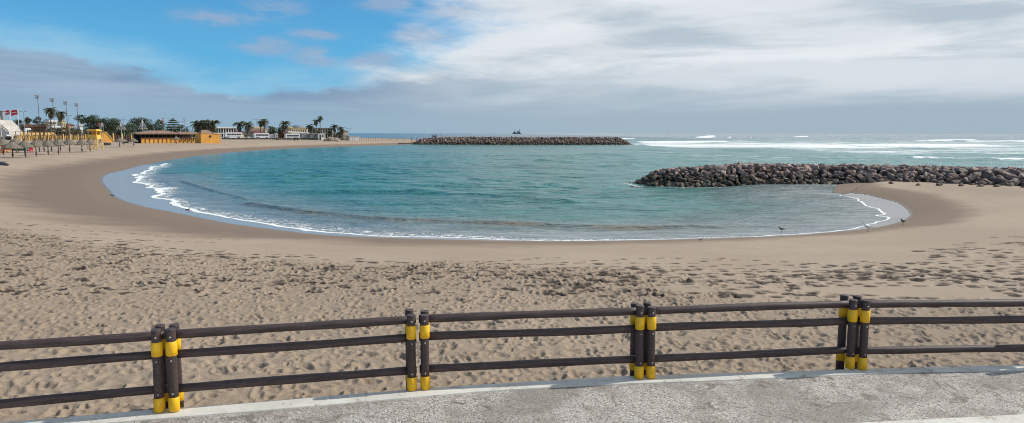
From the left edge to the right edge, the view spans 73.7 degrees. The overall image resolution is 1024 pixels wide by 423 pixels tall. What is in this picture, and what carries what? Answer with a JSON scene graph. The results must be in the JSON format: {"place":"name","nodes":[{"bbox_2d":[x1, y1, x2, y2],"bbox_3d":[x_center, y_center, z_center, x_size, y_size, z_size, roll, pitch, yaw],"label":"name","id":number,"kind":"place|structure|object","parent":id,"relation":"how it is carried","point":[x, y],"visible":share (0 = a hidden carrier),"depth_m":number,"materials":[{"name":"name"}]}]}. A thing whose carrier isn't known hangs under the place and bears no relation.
{"place":"outdoors","nodes":[
{"label":"outdoors","id":0,"kind":"place"},
{"bbox_2d":[66,123,74,135],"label":"pink house","id":1,"kind":"structure","parent":0,"point":[71,125],"depth_m":338.86,"materials":[{"name":"paint"}]},
{"bbox_2d":[86,129,103,148],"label":"lifeguard tower","id":2,"kind":"structure","parent":0,"point":[96,134],"depth_m":150.91,"materials":[{"name":"yellow paint"}]},
{"bbox_2d":[0,133,1023,421],"bbox_3d":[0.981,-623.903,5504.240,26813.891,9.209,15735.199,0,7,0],"label":"sand","id":3,"kind":"structure","parent":0,"point":[84,251],"depth_m":17.07,"materials":[{"name":"sand"}]},
{"bbox_2d":[0,110,5,119],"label":"hut","id":4,"kind":"object","parent":3,"relation":"on","point":[2,115],"visible":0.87,"depth_m":287.74,"materials":[{"name":"white paint"}]},
{"bbox_2d":[0,137,8,154],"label":"thatched umbrella","id":5,"kind":"object","parent":3,"relation":"on","point":[3,141],"visible":0.71,"depth_m":110.55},
{"bbox_2d":[5,131,11,139],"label":"car","id":6,"kind":"object","parent":3,"relation":"on","point":[8,136],"visible":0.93,"depth_m":266.84,"materials":[{"name":"white paint"}]},
{"bbox_2d":[5,109,11,135],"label":"flag","id":7,"kind":"object","parent":3,"relation":"on","point":[7,112],"visible":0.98,"depth_m":212.97,"materials":[{"name":"fabric"}]},
{"bbox_2d":[0,120,22,139],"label":"white stand","id":8,"kind":"object","parent":3,"relation":"on","point":[6,125],"visible":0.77,"depth_m":274.42,"materials":[{"name":"concrete"}]},
{"bbox_2d":[1,140,23,157],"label":"thatched umbrella","id":9,"kind":"object","parent":3,"relation":"on","point":[12,145],"visible":0.99,"depth_m":102.13,"materials":[{"name":"wicker"}]},
{"bbox_2d":[11,109,19,138],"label":"flag","id":10,"kind":"object","parent":3,"relation":"on","point":[14,112],"visible":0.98,"depth_m":198.08,"materials":[{"name":"fabric"}]},
{"bbox_2d":[10,136,20,152],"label":"thatched umbrella","id":11,"kind":"object","parent":3,"relation":"on","point":[16,140],"visible":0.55,"depth_m":119.94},
{"bbox_2d":[13,119,23,128],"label":"tree","id":12,"kind":"object","parent":3,"relation":"on","point":[16,121],"visible":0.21,"depth_m":326.72,"materials":[{"name":"green plant"}]},
{"bbox_2d":[18,138,33,157],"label":"thatched umbrella","id":13,"kind":"object","parent":3,"relation":"on","point":[24,144],"visible":0.77,"depth_m":105.73,"materials":[{"name":"wicker"}]},
{"bbox_2d":[24,117,31,123],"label":"tree","id":14,"kind":"object","parent":3,"relation":"on","point":[27,120],"visible":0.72,"depth_m":318.78,"materials":[{"name":"green plant"}]},
{"bbox_2d":[24,128,32,135],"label":"van","id":15,"kind":"object","parent":3,"relation":"on","point":[28,129],"visible":0.22,"depth_m":270.94,"materials":[{"name":"white paint"}]},
{"bbox_2d":[20,124,47,135],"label":"pergola building","id":16,"kind":"structure","parent":3,"relation":"on","point":[37,128],"depth_m":285.59,"materials":[{"name":"wood"}]},
{"bbox_2d":[30,138,43,155],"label":"thatched umbrella","id":17,"kind":"object","parent":3,"relation":"on","point":[35,143],"visible":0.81,"depth_m":110.89,"materials":[{"name":"wicker"}]},
{"bbox_2d":[32,116,42,124],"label":"tree","id":18,"kind":"object","parent":3,"relation":"on","point":[35,121],"visible":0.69,"depth_m":326.89,"materials":[{"name":"green plant"}]},
{"bbox_2d":[34,95,40,139],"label":"floodlight mast","id":19,"kind":"object","parent":3,"relation":"on","point":[37,97],"visible":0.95,"depth_m":212.77,"materials":[{"name":"metal"}]},
{"bbox_2d":[42,138,54,154],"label":"thatched umbrella","id":20,"kind":"object","parent":3,"relation":"on","point":[47,143],"visible":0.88,"depth_m":116.81,"materials":[{"name":"wicker"}]},
{"bbox_2d":[43,107,56,132],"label":"palm tree","id":21,"kind":"object","parent":3,"relation":"on","point":[50,113],"visible":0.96,"depth_m":286.99,"materials":[{"name":"green plant"}]},
{"bbox_2d":[49,98,55,139],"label":"floodlight mast","id":22,"kind":"object","parent":3,"relation":"on","point":[52,99],"visible":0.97,"depth_m":219.74,"materials":[{"name":"metal"}]},
{"bbox_2d":[43,120,63,134],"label":"terraced house","id":23,"kind":"structure","parent":3,"relation":"on","point":[45,122],"depth_m":320.76,"materials":[{"name":"white paint"}]},
{"bbox_2d":[13,129,98,140],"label":"terrace wall","id":24,"kind":"structure","parent":3,"relation":"on","point":[63,137],"depth_m":269.14,"materials":[{"name":"yellow paint"}]},
{"bbox_2d":[53,138,65,154],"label":"thatched umbrella","id":25,"kind":"object","parent":3,"relation":"on","point":[57,142],"visible":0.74,"depth_m":120.00,"materials":[{"name":"wicker"}]},
{"bbox_2d":[54,110,67,133],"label":"palm tree","id":26,"kind":"object","parent":3,"relation":"on","point":[60,115],"visible":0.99,"depth_m":286.96,"materials":[{"name":"green plant"}]},
{"bbox_2d":[53,126,68,135],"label":"tree","id":27,"kind":"object","parent":3,"relation":"on","point":[59,129],"visible":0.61,"depth_m":296.97,"materials":[{"name":"green plant"}]},
{"bbox_2d":[57,121,65,131],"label":"yellow house","id":28,"kind":"structure","parent":3,"relation":"on","point":[59,123],"depth_m":333.52,"materials":[{"name":"paint"}]},
{"bbox_2d":[63,101,68,136],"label":"floodlight mast","id":29,"kind":"object","parent":3,"relation":"on","point":[65,103],"visible":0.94,"depth_m":225.53,"materials":[{"name":"metal"}]},
{"bbox_2d":[63,137,75,152],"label":"thatched umbrella","id":30,"kind":"object","parent":3,"relation":"on","point":[69,141],"visible":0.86,"depth_m":129.33,"materials":[{"name":"wicker"}]},
{"bbox_2d":[68,127,81,135],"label":"tree","id":31,"kind":"object","parent":3,"relation":"on","point":[72,130],"visible":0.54,"depth_m":297.49,"materials":[{"name":"green plant"}]},
{"bbox_2d":[73,114,85,132],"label":"tree","id":32,"kind":"object","parent":3,"relation":"on","point":[80,116],"visible":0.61,"depth_m":326.76,"materials":[{"name":"green plant"}]},
{"bbox_2d":[76,124,83,135],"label":"white cabin","id":33,"kind":"object","parent":3,"relation":"on","point":[81,126],"visible":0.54,"depth_m":316.28,"materials":[{"name":"paint"}]},
{"bbox_2d":[75,138,88,152],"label":"thatched umbrella","id":34,"kind":"object","parent":3,"relation":"on","point":[81,141],"visible":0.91,"depth_m":133.07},
{"bbox_2d":[80,114,101,134],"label":"tree","id":35,"kind":"object","parent":3,"relation":"on","point":[91,119],"visible":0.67,"depth_m":320.72,"materials":[{"name":"green plant"}]},
{"bbox_2d":[86,138,95,151],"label":"thatched umbrella","id":36,"kind":"object","parent":3,"relation":"on","point":[89,141],"visible":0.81,"depth_m":139.38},
{"bbox_2d":[100,132,112,141],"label":"ochre stair","id":37,"kind":"object","parent":3,"relation":"on","point":[105,136],"visible":0.86,"depth_m":244.54,"materials":[{"name":"paint"}]},
{"bbox_2d":[96,117,117,135],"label":"tree","id":38,"kind":"object","parent":3,"relation":"on","point":[108,125],"visible":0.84,"depth_m":319.58,"materials":[{"name":"green plant"}]},
{"bbox_2d":[110,118,121,135],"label":"tree","id":39,"kind":"object","parent":3,"relation":"on","point":[118,124],"visible":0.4,"depth_m":327.47,"materials":[{"name":"green plant"}]},
{"bbox_2d":[114,137,124,146],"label":"thatched umbrella","id":40,"kind":"object","parent":3,"relation":"on","point":[119,139],"visible":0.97,"depth_m":167.79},
{"bbox_2d":[110,135,133,141],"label":"timber screen","id":41,"kind":"object","parent":3,"relation":"on","point":[126,137],"visible":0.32,"depth_m":259.67,"materials":[{"name":"wood"}]},
{"bbox_2d":[115,125,130,135],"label":"tree","id":42,"kind":"object","parent":3,"relation":"on","point":[125,131],"visible":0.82,"depth_m":308.40,"materials":[{"name":"green plant"}]},
{"bbox_2d":[125,122,137,135],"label":"tree","id":43,"kind":"object","parent":3,"relation":"on","point":[132,126],"visible":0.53,"depth_m":315.02,"materials":[{"name":"green plant"}]},
{"bbox_2d":[129,117,152,131],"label":"tree","id":44,"kind":"object","parent":3,"relation":"on","point":[139,122],"visible":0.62,"depth_m":331.32,"materials":[{"name":"green plant"}]},
{"bbox_2d":[146,123,157,130],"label":"tree","id":45,"kind":"object","parent":3,"relation":"on","point":[150,126],"visible":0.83,"depth_m":325.10,"materials":[{"name":"green plant"}]},
{"bbox_2d":[153,119,165,130],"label":"tree","id":46,"kind":"object","parent":3,"relation":"on","point":[159,125],"visible":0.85,"depth_m":326.96,"materials":[{"name":"green plant"}]},
{"bbox_2d":[128,131,196,142],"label":"beach restaurant","id":47,"kind":"structure","parent":3,"relation":"on","point":[149,137],"depth_m":238.19,"materials":[{"name":"paint"}]},
{"bbox_2d":[166,118,179,131],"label":"pine tree","id":48,"kind":"object","parent":3,"relation":"on","point":[174,126],"visible":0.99,"depth_m":321.46,"materials":[{"name":"green plant"}]},
{"bbox_2d":[174,125,187,131],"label":"tree","id":49,"kind":"object","parent":3,"relation":"on","point":[181,127],"visible":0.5,"depth_m":329.19,"materials":[{"name":"green plant"}]},
{"bbox_2d":[48,124,339,137],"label":"scrub","id":50,"kind":"object","parent":3,"relation":"on","point":[336,135],"visible":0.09,"depth_m":387.73,"materials":[{"name":"green plant"}]},
{"bbox_2d":[190,120,200,131],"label":"palm tree","id":51,"kind":"object","parent":3,"relation":"on","point":[195,127],"visible":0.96,"depth_m":314.82,"materials":[{"name":"green plant"}]},
{"bbox_2d":[197,120,205,130],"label":"palm tree","id":52,"kind":"object","parent":3,"relation":"on","point":[202,125],"visible":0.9,"depth_m":314.86,"materials":[{"name":"green plant"}]},
{"bbox_2d":[198,130,211,132],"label":"roof","id":53,"kind":"object","parent":3,"relation":"on","point":[204,131],"visible":0.24,"depth_m":262.01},
{"bbox_2d":[202,119,212,129],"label":"palm tree","id":54,"kind":"object","parent":3,"relation":"on","point":[207,122],"visible":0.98,"depth_m":314.66,"materials":[{"name":"green plant"}]},
{"bbox_2d":[195,133,220,142],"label":"ochre block","id":55,"kind":"structure","parent":3,"relation":"on","point":[207,137],"depth_m":231.87,"materials":[{"name":"paint"}]},
{"bbox_2d":[193,127,222,136],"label":"tree","id":56,"kind":"object","parent":3,"relation":"on","point":[209,130],"visible":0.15,"depth_m":320.76,"materials":[{"name":"green plant"}]},
{"bbox_2d":[208,120,220,132],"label":"palm tree","id":57,"kind":"object","parent":3,"relation":"on","point":[213,123],"visible":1,"depth_m":315.14,"materials":[{"name":"green plant"}]},
{"bbox_2d":[216,127,235,136],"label":"white pavilion","id":58,"kind":"structure","parent":3,"relation":"on","point":[227,129],"depth_m":369.40,"materials":[{"name":"paint"}]},
{"bbox_2d":[224,132,241,137],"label":"bus","id":59,"kind":"object","parent":3,"relation":"on","point":[232,134],"visible":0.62,"depth_m":312.07,"materials":[{"name":"white paint"}]},
{"bbox_2d":[233,122,243,131],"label":"palm tree","id":60,"kind":"object","parent":3,"relation":"on","point":[238,128],"visible":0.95,"depth_m":327.19,"materials":[{"name":"green plant"}]},
{"bbox_2d":[240,121,253,136],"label":"palm tree","id":61,"kind":"object","parent":3,"relation":"on","point":[248,125],"visible":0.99,"depth_m":326.95,"materials":[{"name":"green plant"}]},
{"bbox_2d":[250,130,263,137],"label":"house","id":62,"kind":"structure","parent":3,"relation":"on","point":[254,131],"depth_m":348.51,"materials":[{"name":"beige paint"}]},
{"bbox_2d":[248,127,267,135],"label":"cream block","id":63,"kind":"structure","parent":3,"relation":"on","point":[255,128],"depth_m":372.21,"materials":[{"name":"paint"}]},
{"bbox_2d":[253,133,269,137],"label":"bus","id":64,"kind":"object","parent":3,"relation":"on","point":[262,135],"visible":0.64,"depth_m":311.82,"materials":[{"name":"white paint"}]},
{"bbox_2d":[260,119,268,132],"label":"palm tree","id":65,"kind":"object","parent":3,"relation":"on","point":[265,123],"visible":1,"depth_m":327.09,"materials":[{"name":"green plant"}]},
{"bbox_2d":[221,137,318,139],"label":"hedge","id":66,"kind":"object","parent":3,"relation":"on","point":[272,138],"visible":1,"depth_m":298.19,"materials":[{"name":"green plant"}]},
{"bbox_2d":[266,126,276,134],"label":"palm tree","id":67,"kind":"object","parent":3,"relation":"on","point":[271,130],"visible":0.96,"depth_m":326.98,"materials":[{"name":"green plant"}]},
{"bbox_2d":[276,126,283,137],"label":"tree","id":68,"kind":"object","parent":3,"relation":"on","point":[280,131],"visible":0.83,"depth_m":342.18,"materials":[{"name":"green plant"}]},
{"bbox_2d":[279,121,290,131],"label":"palm tree","id":69,"kind":"object","parent":3,"relation":"on","point":[284,125],"visible":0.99,"depth_m":326.71,"materials":[{"name":"green plant"}]},
{"bbox_2d":[284,134,299,139],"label":"bus","id":70,"kind":"object","parent":3,"relation":"on","point":[287,136],"visible":0.72,"depth_m":311.68,"materials":[{"name":"white paint"}]},
{"bbox_2d":[284,131,308,137],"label":"white canopy building","id":71,"kind":"structure","parent":3,"relation":"on","point":[295,132],"depth_m":339.87,"materials":[{"name":"paint"}]},
{"bbox_2d":[287,125,307,133],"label":"yellow block","id":72,"kind":"structure","parent":3,"relation":"on","point":[298,128],"depth_m":375.20,"materials":[{"name":"paint"}]},
{"bbox_2d":[300,133,307,139],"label":"kiosk","id":73,"kind":"object","parent":3,"relation":"on","point":[303,135],"visible":0.96,"depth_m":316.81,"materials":[{"name":"concrete"}]},
{"bbox_2d":[305,124,314,132],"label":"palm tree","id":74,"kind":"object","parent":3,"relation":"on","point":[309,127],"visible":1,"depth_m":327.01,"materials":[{"name":"green plant"}]},
{"bbox_2d":[308,133,316,139],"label":"kiosk","id":75,"kind":"object","parent":3,"relation":"on","point":[312,135],"visible":0.89,"depth_m":316.97,"materials":[{"name":"concrete"}]},
{"bbox_2d":[306,128,332,137],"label":"dark long building","id":76,"kind":"structure","parent":3,"relation":"on","point":[322,130],"depth_m":355.67,"materials":[{"name":"stone"}]},
{"bbox_2d":[317,133,324,139],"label":"kiosk","id":77,"kind":"object","parent":3,"relation":"on","point":[320,136],"visible":0.86,"depth_m":316.81,"materials":[{"name":"white paint"}]},
{"bbox_2d":[325,128,333,137],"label":"tree","id":78,"kind":"object","parent":3,"relation":"on","point":[329,132],"visible":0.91,"depth_m":332.71,"materials":[{"name":"green plant"}]},
{"bbox_2d":[323,137,339,141],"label":"rubble heap","id":79,"kind":"object","parent":3,"relation":"on","point":[333,139],"visible":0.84,"depth_m":303.70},
{"bbox_2d":[330,124,337,138],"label":"palm tree","id":80,"kind":"object","parent":3,"relation":"on","point":[333,127],"visible":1,"depth_m":327.24,"materials":[{"name":"green plant"}]},
{"bbox_2d":[337,126,345,139],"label":"palm tree","id":81,"kind":"object","parent":3,"relation":"on","point":[341,129],"visible":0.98,"depth_m":327.38,"materials":[{"name":"green plant"}]},
{"bbox_2d":[341,130,348,139],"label":"cream house","id":82,"kind":"structure","parent":3,"relation":"on","point":[345,133],"depth_m":328.65,"materials":[{"name":"paint"}]},
{"bbox_2d":[348,136,358,140],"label":"terrace slab","id":83,"kind":"structure","parent":3,"relation":"on","point":[356,138],"depth_m":327.53,"materials":[{"name":"white paint"}]},
{"bbox_2d":[324,138,414,141],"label":"beach fence","id":84,"kind":"object","parent":3,"relation":"on","point":[368,139],"visible":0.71,"depth_m":324.42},
{"bbox_2d":[0,365,1023,422],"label":"kerb","id":85,"kind":"structure","parent":3,"relation":"on","point":[143,415],"depth_m":9.25,"materials":[{"name":"concrete"}]},
{"bbox_2d":[0,324,167,412],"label":"fence panel","id":86,"kind":"object","parent":85,"relation":"on","point":[156,355],"visible":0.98,"depth_m":8.32,"materials":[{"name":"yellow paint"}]},
{"bbox_2d":[165,308,416,412],"bbox_3d":[-2.811,2.039,8.945,3.101,1.303,0.368,-2,7,-14],"label":"fence panel","id":87,"kind":"object","parent":85,"relation":"on","point":[175,334],"visible":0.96,"depth_m":8.84,"materials":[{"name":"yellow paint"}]},
{"bbox_2d":[419,302,644,389],"bbox_3d":[0.298,1.974,9.553,3.160,1.304,0.373,-1,7,-8],"label":"fence panel","id":88,"kind":"object","parent":85,"relation":"on","point":[635,328],"visible":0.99,"depth_m":9.49,"materials":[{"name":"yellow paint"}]},
{"bbox_2d":[643,294,857,378],"bbox_3d":[3.472,1.931,9.979,3.214,1.302,0.377,-1,7,-8],"label":"fence panel","id":89,"kind":"object","parent":85,"relation":"on","point":[848,316],"visible":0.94,"depth_m":9.93,"materials":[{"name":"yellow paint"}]},
{"bbox_2d":[853,295,1023,369],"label":"fence panel","id":90,"kind":"object","parent":85,"relation":"on","point":[865,320],"visible":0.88,"depth_m":10.14,"materials":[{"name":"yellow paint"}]},
{"bbox_2d":[413,136,632,144],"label":"breakwater rubble","id":91,"kind":"object","parent":3,"relation":"on","point":[494,140],"visible":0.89,"depth_m":328.73,"materials":[{"name":"stone"}]},
{"bbox_2d":[124,371,1023,422],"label":"promenade","id":92,"kind":"structure","parent":3,"relation":"on","point":[876,398],"depth_m":8.81,"materials":[{"name":"concrete"}]},
{"bbox_2d":[863,414,1023,422],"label":"pavement border","id":93,"kind":"object","parent":92,"relation":"on","point":[1019,418],"visible":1,"depth_m":8.31,"materials":[{"name":"concrete"}]},
{"bbox_2d":[628,162,1023,188],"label":"breakwater rubble","id":94,"kind":"object","parent":3,"relation":"on","point":[784,175],"visible":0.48,"depth_m":68.56,"materials":[{"name":"stone"}]},
{"bbox_2d":[717,165,726,170],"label":"boulder","id":95,"kind":"object","parent":94,"relation":"on","point":[721,167],"visible":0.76,"depth_m":70.90,"materials":[{"name":"stone"}]},
{"bbox_2d":[738,172,747,179],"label":"boulder","id":96,"kind":"object","parent":94,"relation":"on","point":[743,175],"visible":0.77,"depth_m":69.15,"materials":[{"name":"stone"}]},
{"bbox_2d":[848,166,857,170],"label":"boulder","id":97,"kind":"object","parent":94,"relation":"on","point":[852,168],"visible":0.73,"depth_m":67.62,"materials":[{"name":"stone"}]},
{"bbox_2d":[887,174,896,178],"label":"boulder","id":98,"kind":"object","parent":94,"relation":"on","point":[890,176],"visible":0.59,"depth_m":65.34,"materials":[{"name":"stone"}]},
{"bbox_2d":[923,175,930,181],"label":"boulder","id":99,"kind":"object","parent":94,"relation":"on","point":[926,177],"visible":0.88,"depth_m":63.63,"materials":[{"name":"stone"}]},
{"bbox_2d":[947,173,960,178],"bbox_3d":[40.831,-3.224,63.127,1.145,0.538,0.662,3,-19,21],"label":"boulder","id":100,"kind":"object","parent":94,"relation":"on","point":[954,175],"visible":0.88,"depth_m":62.86,"materials":[{"name":"stone"}]},
{"bbox_2d":[950,180,964,183],"bbox_3d":[40.523,-2.529,62.336,1.407,0.728,0.836,4,16,37],"label":"boulder","id":101,"kind":"object","parent":94,"relation":"on","point":[956,181],"visible":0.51,"depth_m":62.06,"materials":[{"name":"stone"}]},
{"bbox_2d":[957,168,968,173],"bbox_3d":[41.858,-3.688,63.377,0.877,0.644,1.388,-8,-13,35],"label":"boulder","id":102,"kind":"object","parent":94,"relation":"on","point":[963,170],"visible":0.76,"depth_m":63.05,"materials":[{"name":"stone"}]},
{"bbox_2d":[966,169,975,174],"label":"boulder","id":103,"kind":"object","parent":94,"relation":"on","point":[971,171],"visible":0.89,"depth_m":62.89,"materials":[{"name":"stone"}]},
{"bbox_2d":[980,173,993,179],"bbox_3d":[43.037,-3.067,62.228,0.764,1.011,1.630,-4,8,-35],"label":"boulder","id":104,"kind":"object","parent":94,"relation":"on","point":[985,175],"visible":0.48,"depth_m":61.89,"materials":[{"name":"stone"}]},
{"bbox_2d":[991,168,1005,176],"bbox_3d":[44.276,-3.417,62.249,1.262,1.009,1.091,22,44,16],"label":"boulder","id":105,"kind":"object","parent":94,"relation":"on","point":[995,171],"visible":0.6,"depth_m":61.95,"materials":[{"name":"stone"}]},
{"bbox_2d":[992,177,1005,183],"bbox_3d":[43.345,-2.705,60.927,0.444,0.664,1.149,-3,7,-26],"label":"boulder","id":106,"kind":"object","parent":94,"relation":"on","point":[997,180],"visible":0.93,"depth_m":60.73,"materials":[{"name":"stone"}]},
{"bbox_2d":[1006,173,1017,179],"bbox_3d":[44.882,-3.092,61.182,1.274,0.590,0.870,-5,22,-18],"label":"boulder","id":107,"kind":"object","parent":94,"relation":"on","point":[1010,176],"visible":0.87,"depth_m":60.98,"materials":[{"name":"stone"}]},
{"bbox_2d":[1008,178,1020,184],"bbox_3d":[44.409,-2.549,60.338,0.850,0.541,1.031,-1,46,10],"label":"boulder","id":108,"kind":"object","parent":94,"relation":"on","point":[1015,181],"visible":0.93,"depth_m":60.14,"materials":[{"name":"stone"}]},
{"bbox_2d":[0,0,1023,133],"label":"sky","id":109,"kind":"structure","parent":0,"point":[363,66],"materials":[{"name":"blue"}]},
{"bbox_2d":[102,133,1023,240],"bbox_3d":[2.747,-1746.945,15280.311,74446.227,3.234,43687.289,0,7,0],"label":"sea water","id":110,"kind":"structure","parent":0,"point":[523,192],"depth_m":66.50,"materials":[{"name":"liquid"}]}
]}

